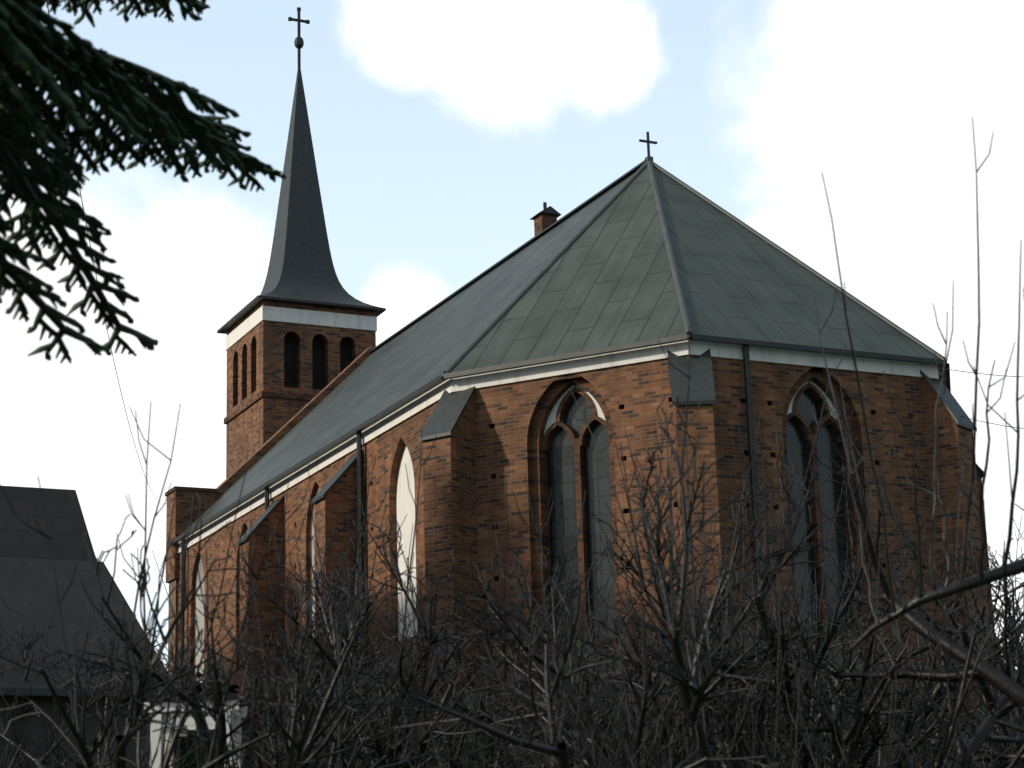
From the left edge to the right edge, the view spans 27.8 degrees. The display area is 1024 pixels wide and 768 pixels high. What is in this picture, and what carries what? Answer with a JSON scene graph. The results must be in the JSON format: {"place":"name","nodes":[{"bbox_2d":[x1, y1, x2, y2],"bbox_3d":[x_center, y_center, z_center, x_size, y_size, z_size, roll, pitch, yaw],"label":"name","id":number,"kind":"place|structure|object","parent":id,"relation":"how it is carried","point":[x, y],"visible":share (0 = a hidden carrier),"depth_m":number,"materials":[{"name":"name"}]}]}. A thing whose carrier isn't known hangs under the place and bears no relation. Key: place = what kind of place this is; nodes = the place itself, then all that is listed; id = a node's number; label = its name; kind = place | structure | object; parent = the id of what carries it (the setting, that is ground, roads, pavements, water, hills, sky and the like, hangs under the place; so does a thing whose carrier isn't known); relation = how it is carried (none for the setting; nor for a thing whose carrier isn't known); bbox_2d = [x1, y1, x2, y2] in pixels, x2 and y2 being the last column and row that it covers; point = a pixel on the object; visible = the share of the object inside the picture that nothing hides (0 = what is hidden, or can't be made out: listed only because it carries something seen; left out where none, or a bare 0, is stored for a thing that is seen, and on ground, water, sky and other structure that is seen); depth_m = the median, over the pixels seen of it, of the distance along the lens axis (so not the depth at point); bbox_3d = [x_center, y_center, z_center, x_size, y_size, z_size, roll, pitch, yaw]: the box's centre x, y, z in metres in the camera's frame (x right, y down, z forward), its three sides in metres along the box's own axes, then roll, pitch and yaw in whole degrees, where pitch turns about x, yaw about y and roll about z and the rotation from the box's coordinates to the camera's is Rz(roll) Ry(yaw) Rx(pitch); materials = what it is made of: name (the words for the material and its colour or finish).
{"place":"outdoors","nodes":[
{"label":"outdoors","id":0,"kind":"place"},
{"bbox_2d":[0,0,285,363],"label":"spruce","id":1,"kind":"object","parent":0,"point":[35,52],"depth_m":6.70,"materials":[{"name":"green plant"}]},
{"bbox_2d":[0,0,1023,669],"label":"sky","id":2,"kind":"structure","parent":0,"point":[439,129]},
{"bbox_2d":[802,117,1023,654],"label":"old tree limb","id":3,"kind":"object","parent":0,"point":[1003,571],"visible":1,"depth_m":8.77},
{"label":"ground","id":4,"kind":"structure","parent":0,"visible":0},
{"bbox_2d":[0,486,175,767],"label":"house","id":5,"kind":"structure","parent":4,"relation":"on","point":[26,564],"depth_m":19.00,"materials":[{"name":"tile"}]},
{"bbox_2d":[0,550,254,767],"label":"bare shrub","id":6,"kind":"object","parent":4,"relation":"on","point":[19,757],"visible":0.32,"depth_m":17.09,"materials":[{"name":"brown plant"}]},
{"bbox_2d":[144,694,247,767],"bbox_3d":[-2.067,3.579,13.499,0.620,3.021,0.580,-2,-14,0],"label":"garden porch","id":7,"kind":"object","parent":4,"relation":"on","point":[236,718],"visible":0.27,"depth_m":13.60,"materials":[{"name":"white wood"}]},
{"bbox_2d":[0,468,448,767],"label":"bare shrub","id":8,"kind":"object","parent":4,"relation":"on","point":[138,712],"visible":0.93,"depth_m":8.92,"materials":[{"name":"brown plant"}]},
{"bbox_2d":[0,426,535,767],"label":"bare shrub","id":9,"kind":"object","parent":4,"relation":"on","point":[425,737],"visible":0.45,"depth_m":14.10,"materials":[{"name":"brown plant"}]},
{"bbox_2d":[191,560,479,767],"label":"bare shrub","id":10,"kind":"object","parent":4,"relation":"on","point":[389,653],"visible":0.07,"depth_m":21.38,"materials":[{"name":"brown plant"}]},
{"bbox_2d":[20,401,820,767],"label":"bare shrub","id":11,"kind":"object","parent":4,"relation":"on","point":[554,747],"visible":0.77,"depth_m":9.23,"materials":[{"name":"brown plant"}]},
{"bbox_2d":[242,458,703,767],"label":"bare shrub","id":12,"kind":"object","parent":4,"relation":"on","point":[587,684],"visible":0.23,"depth_m":15.62,"materials":[{"name":"brown plant"}]},
{"bbox_2d":[227,415,875,767],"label":"bare shrub","id":13,"kind":"object","parent":4,"relation":"on","point":[380,747],"visible":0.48,"depth_m":12.63,"materials":[{"name":"brown plant"}]},
{"bbox_2d":[165,7,1001,764],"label":"church","id":14,"kind":"structure","parent":4,"relation":"on","point":[593,301],"depth_m":34.54,"materials":[{"name":"brick"}]},
{"bbox_2d":[176,622,1022,767],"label":"evergreen shrubs","id":15,"kind":"object","parent":4,"relation":"on","point":[183,746],"visible":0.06,"depth_m":22.50,"materials":[{"name":"plant"}]},
{"bbox_2d":[380,451,1022,767],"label":"bare shrub","id":16,"kind":"object","parent":4,"relation":"on","point":[937,692],"visible":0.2,"depth_m":15.28,"materials":[{"name":"brown plant"}]},
{"bbox_2d":[423,327,1023,767],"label":"bare shrub","id":17,"kind":"object","parent":4,"relation":"on","point":[693,699],"visible":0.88,"depth_m":10.47,"materials":[{"name":"brown plant"}]},
{"bbox_2d":[551,522,901,767],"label":"bare shrub","id":18,"kind":"object","parent":4,"relation":"on","point":[824,739],"visible":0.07,"depth_m":19.47,"materials":[{"name":"brown plant"}]},
{"bbox_2d":[611,374,1023,767],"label":"bare shrub","id":19,"kind":"object","parent":4,"relation":"on","point":[865,711],"visible":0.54,"depth_m":11.63,"materials":[{"name":"brown plant"}]},
{"bbox_2d":[707,485,1023,767],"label":"bare shrub","id":20,"kind":"object","parent":4,"relation":"on","point":[1001,664],"visible":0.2,"depth_m":17.67,"materials":[{"name":"brown plant"}]},
{"bbox_2d":[788,287,1023,767],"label":"bare branch","id":21,"kind":"object","parent":4,"relation":"on","point":[1007,686],"visible":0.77,"depth_m":11.30,"materials":[{"name":"brown plant"}]},
{"bbox_2d":[801,436,1023,767],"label":"bare shrub","id":22,"kind":"object","parent":4,"relation":"on","point":[988,694],"visible":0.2,"depth_m":13.35,"materials":[{"name":"brown plant"}]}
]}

